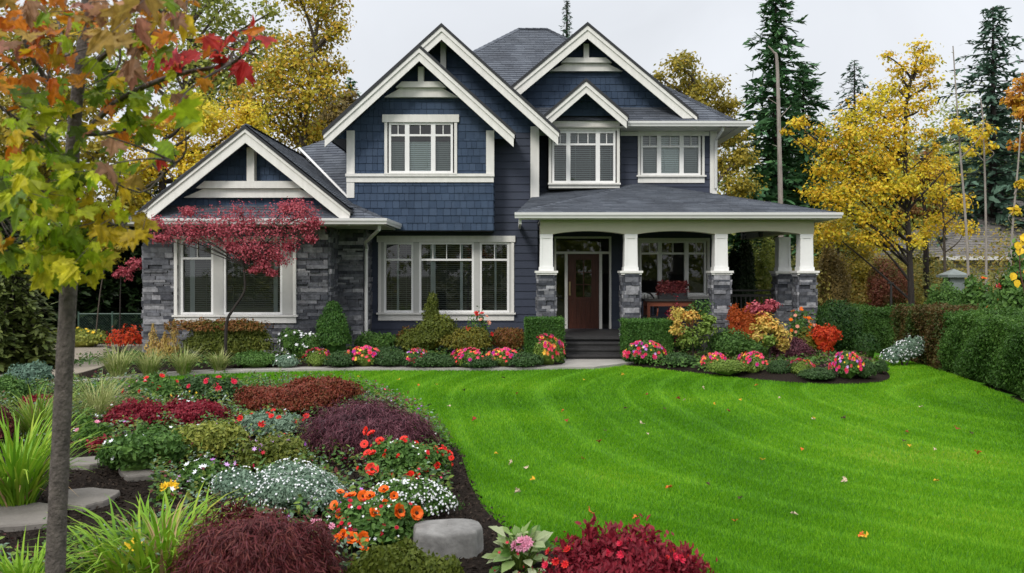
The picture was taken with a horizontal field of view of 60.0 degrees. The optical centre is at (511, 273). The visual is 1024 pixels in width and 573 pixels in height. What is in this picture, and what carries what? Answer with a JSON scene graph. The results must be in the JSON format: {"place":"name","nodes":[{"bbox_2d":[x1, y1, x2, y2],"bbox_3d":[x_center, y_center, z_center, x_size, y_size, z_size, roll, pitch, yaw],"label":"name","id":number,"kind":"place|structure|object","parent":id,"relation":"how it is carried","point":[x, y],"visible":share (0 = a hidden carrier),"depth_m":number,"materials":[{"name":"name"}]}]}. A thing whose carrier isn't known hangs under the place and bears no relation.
{"place":"outdoors","nodes":[
{"label":"outdoors","id":0,"kind":"place"},
{"bbox_2d":[0,344,142,382],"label":"patio","id":1,"kind":"structure","parent":0,"point":[84,367],"depth_m":20.69,"materials":[{"name":"grey concrete"}]},
{"bbox_2d":[73,350,562,379],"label":"bed soil","id":2,"kind":"structure","parent":0,"point":[89,374],"depth_m":18.14,"materials":[{"name":"brown soil"}]},
{"bbox_2d":[90,342,146,376],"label":"ornamental grass","id":3,"kind":"object","parent":2,"relation":"on","point":[115,364],"depth_m":16.61,"materials":[{"name":"green plant"}]},
{"bbox_2d":[144,319,183,358],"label":"plume shrub","id":4,"kind":"object","parent":2,"relation":"on","point":[165,347],"visible":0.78,"depth_m":19.64,"materials":[{"name":"plant"}]},
{"bbox_2d":[163,317,280,357],"bbox_3d":[-6.359,1.446,19.373,2.472,1.043,1.031,0,0,0],"label":"bronze shrub","id":5,"kind":"object","parent":2,"relation":"on","point":[243,335],"visible":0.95,"depth_m":19.18,"materials":[{"name":"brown plant"}]},
{"bbox_2d":[149,196,325,359],"bbox_3d":[-5.895,0.173,18.853,3.960,3.659,1.477,0,0,0],"label":"japanese maple","id":6,"kind":"object","parent":2,"relation":"on","point":[246,258],"visible":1,"depth_m":18.77,"materials":[{"name":"red plant"}]},
{"bbox_2d":[229,349,285,367],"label":"shrub","id":7,"kind":"object","parent":2,"relation":"on","point":[251,359],"visible":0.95,"depth_m":17.93,"materials":[{"name":"green plant"}]},
{"bbox_2d":[276,327,323,358],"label":"flowering shrub","id":8,"kind":"object","parent":2,"relation":"on","point":[293,342],"visible":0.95,"depth_m":19.48,"materials":[{"name":"green plant"}]},
{"bbox_2d":[74,345,564,367],"bbox_3d":[-4.108,1.776,20.165,10.653,0.357,4.603,0,0,0],"label":"ground cover","id":9,"kind":"object","parent":2,"relation":"on","point":[441,349],"visible":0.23,"depth_m":19.30,"materials":[{"name":"green plant"}]},
{"bbox_2d":[315,300,352,354],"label":"cone evergreen","id":10,"kind":"object","parent":2,"relation":"on","point":[333,333],"visible":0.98,"depth_m":19.69,"materials":[{"name":"green plant"}]},
{"bbox_2d":[395,311,460,351],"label":"spreading shrub","id":11,"kind":"object","parent":2,"relation":"on","point":[431,333],"visible":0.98,"depth_m":20.51,"materials":[{"name":"green plant"}]},
{"bbox_2d":[435,324,491,352],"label":"spreading shrub","id":12,"kind":"object","parent":2,"relation":"on","point":[478,338],"visible":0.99,"depth_m":20.17,"materials":[{"name":"green plant"}]},
{"bbox_2d":[489,327,524,349],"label":"copper hedge","id":13,"kind":"object","parent":2,"relation":"on","point":[511,338],"visible":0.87,"depth_m":21.16,"materials":[{"name":"brown plant"}]},
{"bbox_2d":[523,315,566,362],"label":"box hedge","id":14,"kind":"object","parent":2,"relation":"on","point":[535,327],"visible":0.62,"depth_m":19.21,"materials":[{"name":"green plant"}]},
{"bbox_2d":[533,333,565,364],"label":"bedding flowers","id":15,"kind":"object","parent":2,"relation":"on","point":[548,351],"visible":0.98,"depth_m":18.36,"materials":[{"name":"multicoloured plant"}]},
{"bbox_2d":[45,357,633,387],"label":"front path","id":16,"kind":"structure","parent":0,"point":[584,363],"depth_m":17.99,"materials":[{"name":"concrete"}]},
{"bbox_2d":[0,383,696,572],"bbox_3d":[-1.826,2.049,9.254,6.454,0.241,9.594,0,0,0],"label":"bark mulch","id":17,"kind":"object","parent":0,"point":[103,484],"visible":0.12,"depth_m":8.18,"materials":[{"name":"brown wood"}]},
{"bbox_2d":[0,373,34,403],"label":"shrub","id":18,"kind":"object","parent":17,"relation":"on","point":[9,382],"visible":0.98,"depth_m":13.48,"materials":[{"name":"green plant"}]},
{"bbox_2d":[0,502,47,532],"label":"flagstone","id":19,"kind":"object","parent":17,"relation":"on","point":[28,516],"visible":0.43,"depth_m":7.51,"materials":[{"name":"grey stone"}]},
{"bbox_2d":[1,359,54,386],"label":"shrub","id":20,"kind":"object","parent":17,"relation":"on","point":[32,370],"visible":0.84,"depth_m":14.86,"materials":[{"name":"green plant"}]},
{"bbox_2d":[0,527,89,572],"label":"daylily clump","id":21,"kind":"object","parent":17,"relation":"on","point":[17,565],"visible":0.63,"depth_m":5.85,"materials":[{"name":"green plant"}]},
{"bbox_2d":[0,381,95,440],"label":"daylily clump","id":22,"kind":"object","parent":17,"relation":"on","point":[26,419],"visible":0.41,"depth_m":10.85,"materials":[{"name":"green plant"}]},
{"bbox_2d":[0,394,139,506],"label":"daylily clump","id":23,"kind":"object","parent":17,"relation":"on","point":[19,486],"visible":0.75,"depth_m":7.88,"materials":[{"name":"green plant"}]},
{"bbox_2d":[72,416,112,449],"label":"leafy clump","id":24,"kind":"object","parent":17,"relation":"on","point":[91,426],"visible":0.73,"depth_m":10.41,"materials":[{"name":"green plant"}]},
{"bbox_2d":[67,487,119,511],"bbox_3d":[-3.905,2.095,8.245,0.475,0.074,0.773,0,0,-25],"label":"flagstone","id":25,"kind":"object","parent":17,"relation":"on","point":[91,498],"visible":0.71,"depth_m":8.17,"materials":[{"name":"grey stone"}]},
{"bbox_2d":[45,366,157,417],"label":"ornamental grass","id":26,"kind":"object","parent":17,"relation":"on","point":[101,401],"depth_m":12.48,"materials":[{"name":"green plant"}]},
{"bbox_2d":[100,396,165,429],"bbox_3d":[-4.970,1.881,11.755,0.828,0.527,0.683,0,0,13],"label":"crimson heuchera","id":27,"kind":"object","parent":17,"relation":"on","point":[144,410],"visible":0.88,"depth_m":11.66,"materials":[{"name":"red plant"}]},
{"bbox_2d":[88,423,188,470],"bbox_3d":[-3.954,1.900,9.444,1.002,0.596,0.871,0,0,0],"label":"leafy clump","id":28,"kind":"object","parent":17,"relation":"on","point":[147,442],"visible":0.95,"depth_m":9.25,"materials":[{"name":"green plant"}]},
{"bbox_2d":[0,0,277,572],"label":"young maple","id":29,"kind":"object","parent":17,"relation":"on","point":[52,255],"visible":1,"depth_m":3.52,"materials":[{"name":"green plant"}]},
{"bbox_2d":[13,482,266,572],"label":"daylily clump","id":30,"kind":"object","parent":17,"relation":"on","point":[140,560],"visible":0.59,"depth_m":6.15,"materials":[{"name":"green plant"}]},
{"bbox_2d":[121,372,183,402],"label":"zinnia clump","id":31,"kind":"object","parent":17,"relation":"on","point":[155,383],"visible":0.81,"depth_m":13.64,"materials":[{"name":"green plant"}]},
{"bbox_2d":[149,395,242,426],"bbox_3d":[-4.205,1.882,11.813,1.036,0.523,0.955,0,0,28],"label":"crimson heuchera","id":32,"kind":"object","parent":17,"relation":"on","point":[185,412],"visible":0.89,"depth_m":11.61,"materials":[{"name":"red plant"}]},
{"bbox_2d":[176,456,229,489],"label":"leafy clump","id":33,"kind":"object","parent":17,"relation":"on","point":[193,469],"visible":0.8,"depth_m":8.71,"materials":[{"name":"green plant"}]},
{"bbox_2d":[169,418,249,459],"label":"leafy clump","id":34,"kind":"object","parent":17,"relation":"on","point":[214,437],"visible":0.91,"depth_m":9.72,"materials":[{"name":"green plant"}]},
{"bbox_2d":[179,374,243,400],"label":"zinnia clump","id":35,"kind":"object","parent":17,"relation":"on","point":[195,385],"visible":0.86,"depth_m":13.77,"materials":[{"name":"green plant"}]},
{"bbox_2d":[0,367,453,572],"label":"ground cover","id":36,"kind":"object","parent":17,"relation":"on","point":[351,487],"visible":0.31,"depth_m":9.62,"materials":[{"name":"green plant"}]},
{"bbox_2d":[145,491,353,572],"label":"cutleaf maple","id":37,"kind":"object","parent":17,"relation":"on","point":[252,541],"visible":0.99,"depth_m":5.52,"materials":[{"name":"red plant"}]},
{"bbox_2d":[236,408,308,438],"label":"silver clump","id":38,"kind":"object","parent":17,"relation":"on","point":[278,421],"visible":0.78,"depth_m":11.06,"materials":[{"name":"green plant"}]},
{"bbox_2d":[231,429,314,472],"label":"leafy clump","id":39,"kind":"object","parent":17,"relation":"on","point":[271,448],"visible":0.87,"depth_m":9.22,"materials":[{"name":"green plant"}]},
{"bbox_2d":[209,458,354,514],"bbox_3d":[-2.025,1.951,7.910,1.323,0.531,0.954,0,0,0],"label":"alyssum","id":40,"kind":"object","parent":17,"relation":"on","point":[277,485],"visible":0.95,"depth_m":7.72,"materials":[{"name":"white plant"}]},
{"bbox_2d":[231,373,365,415],"bbox_3d":[-3.052,1.774,12.581,1.935,0.692,0.989,0,0,0],"label":"rust barberry","id":41,"kind":"object","parent":17,"relation":"on","point":[291,396],"visible":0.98,"depth_m":12.40,"materials":[{"name":"red plant"}]},
{"bbox_2d":[310,485,423,557],"bbox_3d":[-1.095,1.952,6.838,0.801,0.526,0.703,0,0,20],"label":"poppy clump","id":42,"kind":"object","parent":17,"relation":"on","point":[399,519],"visible":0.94,"depth_m":6.80,"materials":[{"name":"orange plant"}]},
{"bbox_2d":[291,392,452,465],"bbox_3d":[-1.677,1.843,10.233,1.973,0.924,1.472,0,0,0],"label":"cutleaf maple","id":43,"kind":"object","parent":17,"relation":"on","point":[345,425],"visible":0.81,"depth_m":9.95,"materials":[{"name":"purple plant"}]},
{"bbox_2d":[343,537,464,572],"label":"moss mound","id":44,"kind":"object","parent":17,"relation":"on","point":[408,556],"visible":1,"depth_m":5.70,"materials":[{"name":"green plant"}]},
{"bbox_2d":[356,426,462,482],"bbox_3d":[-1.048,1.909,9.027,1.082,0.592,0.817,0,0,0],"label":"poppy clump","id":45,"kind":"object","parent":17,"relation":"on","point":[394,455],"visible":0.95,"depth_m":8.93,"materials":[{"name":"green plant"}]},
{"bbox_2d":[362,475,469,516],"bbox_3d":[-0.886,1.986,7.777,0.915,0.459,0.562,0,0,19],"label":"alyssum","id":46,"kind":"object","parent":17,"relation":"on","point":[429,497],"visible":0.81,"depth_m":7.69,"materials":[{"name":"white plant"}]},
{"bbox_2d":[413,518,483,559],"bbox_3d":[-0.489,2.072,6.747,0.543,0.340,0.359,0,0,0],"label":"boulder","id":47,"kind":"object","parent":17,"relation":"on","point":[461,537],"visible":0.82,"depth_m":6.61,"materials":[{"name":"grey stone"}]},
{"bbox_2d":[482,521,555,572],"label":"hosta","id":48,"kind":"object","parent":17,"relation":"on","point":[535,540],"visible":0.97,"depth_m":6.32,"materials":[{"name":"green plant"}]},
{"bbox_2d":[532,513,717,572],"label":"sedum","id":49,"kind":"object","parent":17,"relation":"on","point":[611,550],"visible":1,"depth_m":5.43,"materials":[{"name":"red plant"}]},
{"bbox_2d":[0,0,1023,224],"label":"sky","id":50,"kind":"structure","parent":0,"point":[835,33],"materials":[{"name":"white"}]},
{"bbox_2d":[38,352,1023,572],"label":"lawn","id":51,"kind":"structure","parent":0,"point":[696,503],"depth_m":10.59,"materials":[{"name":"green plant"}]},
{"bbox_2d":[879,333,928,365],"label":"white flowers","id":52,"kind":"object","parent":51,"relation":"on","point":[907,349],"visible":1,"depth_m":18.55,"materials":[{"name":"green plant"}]},
{"bbox_2d":[124,294,1023,402],"bbox_3d":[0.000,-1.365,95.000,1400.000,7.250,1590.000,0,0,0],"label":"ground","id":53,"kind":"structure","parent":0,"point":[1018,397],"depth_m":15.07,"materials":[{"name":"green plant"}]},
{"bbox_2d":[0,266,56,373],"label":"drooping conifer","id":54,"kind":"object","parent":53,"relation":"on","point":[26,336],"visible":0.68,"depth_m":17.31,"materials":[{"name":"green plant"}]},
{"bbox_2d":[0,0,146,221],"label":"autumn tree","id":55,"kind":"object","parent":53,"relation":"on","point":[93,148],"visible":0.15,"depth_m":26.55,"materials":[{"name":"orange plant"}]},
{"bbox_2d":[50,220,142,343],"bbox_3d":[-11.914,0.592,25.483,3.694,4.558,3.736,0,0,-28],"label":"cedar","id":56,"kind":"object","parent":53,"relation":"on","point":[110,282],"visible":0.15,"depth_m":24.69,"materials":[{"name":"green plant"}]},
{"bbox_2d":[85,225,142,343],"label":"cedar","id":57,"kind":"object","parent":53,"relation":"on","point":[134,300],"visible":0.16,"depth_m":25.14,"materials":[{"name":"green plant"}]},
{"bbox_2d":[60,0,288,177],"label":"autumn tree","id":58,"kind":"object","parent":53,"relation":"on","point":[206,5],"visible":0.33,"depth_m":37.41,"materials":[{"name":"yellow plant"}]},
{"bbox_2d":[87,86,291,209],"bbox_3d":[-10.562,-1.993,28.308,6.691,8.088,3.632,0,0,0],"label":"autumn tree","id":59,"kind":"object","parent":53,"relation":"on","point":[194,154],"visible":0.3,"depth_m":27.92,"materials":[{"name":"yellow plant"}]},
{"bbox_2d":[211,0,356,158],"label":"autumn tree","id":60,"kind":"object","parent":53,"relation":"on","point":[305,96],"visible":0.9,"depth_m":33.56,"materials":[{"name":"yellow plant"}]},
{"bbox_2d":[292,87,358,152],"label":"autumn tree","id":61,"kind":"object","parent":53,"relation":"on","point":[344,104],"visible":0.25,"depth_m":39.45,"materials":[{"name":"yellow plant"}]},
{"bbox_2d":[112,22,842,358],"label":"house","id":62,"kind":"structure","parent":53,"relation":"on","point":[513,178],"depth_m":21.99,"materials":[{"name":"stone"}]},
{"bbox_2d":[172,236,297,322],"bbox_3d":[-6.409,0.119,20.780,2.901,2.039,0.640,0,0,0],"label":"window","id":63,"kind":"structure","parent":62,"relation":"in","point":[209,285],"depth_m":20.66,"materials":[{"name":"grey glass"}]},
{"bbox_2d":[382,114,458,174],"bbox_3d":[-2.261,-3.170,22.195,1.899,1.547,0.610,0,0,0],"label":"window","id":64,"kind":"structure","parent":62,"relation":"in","point":[407,158],"depth_m":21.98,"materials":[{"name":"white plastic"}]},
{"bbox_2d":[376,236,515,319],"bbox_3d":[-1.677,0.110,22.795,3.538,2.154,0.610,0,0,0],"label":"window","id":65,"kind":"structure","parent":62,"relation":"in","point":[465,273],"depth_m":22.66,"materials":[{"name":"grey glass"}]},
{"bbox_2d":[568,254,598,328],"bbox_3d":[1.885,0.461,23.407,0.836,1.976,0.137,0,0,0],"label":"front door","id":66,"kind":"structure","parent":62,"relation":"in","point":[583,312],"depth_m":23.43,"materials":[{"name":"brown wood"}]},
{"bbox_2d":[547,128,620,188],"bbox_3d":[1.863,-3.002,23.095,1.890,1.575,0.610,0,0,0],"label":"window","id":67,"kind":"structure","parent":62,"relation":"in","point":[587,161],"depth_m":22.98,"materials":[{"name":"grey glass"}]},
{"bbox_2d":[636,131,706,182],"bbox_3d":[4.197,-3.126,23.595,1.834,1.451,0.610,0,0,0],"label":"window","id":68,"kind":"structure","parent":62,"relation":"in","point":[661,159],"depth_m":23.44,"materials":[{"name":"white glass"}]},
{"bbox_2d":[637,238,709,298],"bbox_3d":[4.244,-0.158,23.595,2.001,1.630,0.610,0,0,0],"label":"window","id":69,"kind":"structure","parent":62,"relation":"in","point":[659,259],"depth_m":23.90,"materials":[{"name":"glass"}]},
{"bbox_2d":[650,49,770,198],"bbox_3d":[7.398,-3.220,34.059,4.579,10.548,3.798,0,0,0],"label":"autumn tree","id":70,"kind":"object","parent":53,"relation":"on","point":[682,64],"visible":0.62,"depth_m":33.56,"materials":[{"name":"yellow plant"}]},
{"bbox_2d":[742,237,774,315],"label":"shrub","id":71,"kind":"object","parent":53,"relation":"on","point":[767,261],"visible":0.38,"depth_m":26.55,"materials":[{"name":"green plant"}]},
{"bbox_2d":[768,46,790,236],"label":"dead tree","id":72,"kind":"object","parent":53,"relation":"on","point":[780,178],"visible":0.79,"depth_m":32.94,"materials":[{"name":"grey wood"}]},
{"bbox_2d":[717,0,857,268],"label":"spruce","id":73,"kind":"object","parent":53,"relation":"on","point":[766,118],"visible":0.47,"depth_m":37.63,"materials":[{"name":"green plant"}]},
{"bbox_2d":[763,64,861,283],"bbox_3d":[13.654,-3.725,40.124,6.372,11.733,6.027,0,0,0],"label":"spruce","id":74,"kind":"object","parent":53,"relation":"on","point":[808,109],"visible":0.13,"depth_m":39.69,"materials":[{"name":"green plant"}]},
{"bbox_2d":[814,240,855,304],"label":"shrub","id":75,"kind":"object","parent":53,"relation":"on","point":[837,273],"visible":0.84,"depth_m":26.76,"materials":[{"name":"green plant"}]},
{"bbox_2d":[795,208,880,295],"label":"autumn tree","id":76,"kind":"object","parent":53,"relation":"on","point":[861,261],"visible":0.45,"depth_m":29.49,"materials":[{"name":"yellow plant"}]},
{"bbox_2d":[828,59,904,235],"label":"fir","id":77,"kind":"object","parent":53,"relation":"on","point":[857,89],"visible":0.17,"depth_m":51.96,"materials":[{"name":"green plant"}]},
{"bbox_2d":[779,34,956,304],"bbox_3d":[10.017,-2.368,24.895,4.893,8.846,2.813,0,0,0],"label":"autumn tree","id":78,"kind":"object","parent":53,"relation":"on","point":[898,190],"visible":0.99,"depth_m":24.80,"materials":[{"name":"yellow plant"}]},
{"bbox_2d":[717,52,1023,257],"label":"wood","id":79,"kind":"object","parent":53,"relation":"on","point":[946,147],"visible":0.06,"depth_m":53.39,"materials":[{"name":"yellow plant"}]},
{"bbox_2d":[732,193,1023,312],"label":"wooded slope","id":80,"kind":"structure","parent":53,"relation":"on","point":[860,296],"depth_m":29.91,"materials":[{"name":"plant"}]},
{"bbox_2d":[817,302,957,352],"bbox_3d":[9.581,1.371,22.541,4.187,1.366,1.518,0,0,0],"label":"clipped hedge","id":81,"kind":"object","parent":53,"relation":"on","point":[877,321],"visible":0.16,"depth_m":22.23,"materials":[{"name":"green plant"}]},
{"bbox_2d":[865,254,915,307],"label":"shrub","id":82,"kind":"object","parent":53,"relation":"on","point":[880,296],"visible":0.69,"depth_m":27.68,"materials":[{"name":"red plant"}]},
{"bbox_2d":[894,147,952,301],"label":"autumn tree","id":83,"kind":"object","parent":53,"relation":"on","point":[914,210],"visible":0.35,"depth_m":28.91,"materials":[{"name":"yellow plant"}]},
{"bbox_2d":[923,276,961,304],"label":"shrub","id":84,"kind":"object","parent":53,"relation":"on","point":[947,293],"visible":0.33,"depth_m":23.45,"materials":[{"name":"green plant"}]},
{"bbox_2d":[889,301,999,372],"bbox_3d":[9.279,1.324,18.992,1.461,1.477,3.571,0,0,8],"label":"clipped hedge","id":85,"kind":"object","parent":53,"relation":"on","point":[922,320],"visible":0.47,"depth_m":18.72,"materials":[{"name":"green plant"}]},
{"bbox_2d":[867,200,1023,289],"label":"neighbour house","id":86,"kind":"structure","parent":53,"relation":"on","point":[953,241],"depth_m":35.33,"materials":[{"name":"white plastic"}]},
{"bbox_2d":[911,151,984,272],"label":"autumn tree","id":87,"kind":"object","parent":53,"relation":"on","point":[942,221],"visible":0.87,"depth_m":26.95,"materials":[{"name":"yellow plant"}]},
{"bbox_2d":[901,5,1023,258],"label":"fir","id":88,"kind":"object","parent":53,"relation":"on","point":[995,184],"visible":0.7,"depth_m":36.84,"materials":[{"name":"green plant"}]},
{"bbox_2d":[934,46,998,277],"bbox_3d":[10.447,-1.610,20.316,1.345,7.324,0.854,0,0,0],"label":"sapling","id":89,"kind":"object","parent":53,"relation":"on","point":[955,126],"visible":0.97,"depth_m":20.45,"materials":[{"name":"yellow plant"}]},
{"bbox_2d":[950,271,998,308],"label":"shrub","id":90,"kind":"object","parent":53,"relation":"on","point":[973,293],"visible":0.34,"depth_m":19.38,"materials":[{"name":"green plant"}]},
{"bbox_2d":[960,98,998,290],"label":"sapling","id":91,"kind":"object","parent":53,"relation":"on","point":[973,153],"visible":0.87,"depth_m":20.99,"materials":[{"name":"yellow plant"}]},
{"bbox_2d":[936,305,1023,399],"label":"clipped hedge","id":92,"kind":"object","parent":53,"relation":"on","point":[985,345],"visible":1,"depth_m":15.19,"materials":[{"name":"green plant"}]},
{"bbox_2d":[991,238,1023,309],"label":"shrub","id":93,"kind":"object","parent":53,"relation":"on","point":[1009,293],"visible":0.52,"depth_m":17.95,"materials":[{"name":"green plant"}]},
{"bbox_2d":[999,72,1023,152],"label":"autumn tree","id":94,"kind":"object","parent":53,"relation":"on","point":[1015,102],"visible":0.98,"depth_m":21.02,"materials":[{"name":"plant"}]},
{"bbox_2d":[728,232,757,308],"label":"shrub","id":95,"kind":"object","parent":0,"point":[741,260],"visible":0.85,"depth_m":25.28,"materials":[{"name":"green plant"}]},
{"bbox_2d":[627,354,889,384],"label":"bed soil","id":96,"kind":"structure","parent":0,"point":[793,377],"depth_m":16.78,"materials":[{"name":"brown soil"}]},
{"bbox_2d":[622,340,666,363],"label":"bedding flowers","id":97,"kind":"object","parent":96,"relation":"on","point":[641,350],"visible":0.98,"depth_m":18.66,"materials":[{"name":"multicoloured plant"}]},
{"bbox_2d":[618,317,674,362],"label":"box hedge","id":98,"kind":"object","parent":96,"relation":"on","point":[632,330],"visible":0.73,"depth_m":19.12,"materials":[{"name":"green plant"}]},
{"bbox_2d":[667,299,723,355],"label":"shrub","id":99,"kind":"object","parent":96,"relation":"on","point":[707,322],"visible":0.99,"depth_m":18.86,"materials":[{"name":"green plant"}]},
{"bbox_2d":[703,326,768,359],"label":"dome shrub","id":100,"kind":"object","parent":96,"relation":"on","point":[727,342],"visible":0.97,"depth_m":18.95,"materials":[{"name":"green plant"}]},
{"bbox_2d":[726,302,763,341],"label":"orange shrub","id":101,"kind":"object","parent":96,"relation":"on","point":[739,319],"visible":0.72,"depth_m":19.77,"materials":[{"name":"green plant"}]},
{"bbox_2d":[634,347,889,372],"bbox_3d":[5.122,1.784,18.749,5.152,0.357,3.441,0,0,0],"label":"ground cover","id":102,"kind":"object","parent":96,"relation":"on","point":[829,357],"visible":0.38,"depth_m":18.53,"materials":[{"name":"green plant"}]},
{"bbox_2d":[744,299,792,362],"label":"shrub","id":103,"kind":"object","parent":96,"relation":"on","point":[773,331],"visible":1,"depth_m":18.14,"materials":[{"name":"yellow plant"}]},
{"bbox_2d":[809,323,842,354],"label":"burning bush","id":104,"kind":"object","parent":96,"relation":"on","point":[824,338],"visible":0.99,"depth_m":19.57,"materials":[{"name":"red plant"}]},
{"bbox_2d":[815,297,865,352],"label":"shrub","id":105,"kind":"object","parent":96,"relation":"on","point":[846,321],"visible":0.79,"depth_m":20.13,"materials":[{"name":"green plant"}]},
{"bbox_2d":[828,350,864,378],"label":"bedding flowers","id":106,"kind":"object","parent":96,"relation":"on","point":[849,366],"visible":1,"depth_m":16.29,"materials":[{"name":"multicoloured plant"}]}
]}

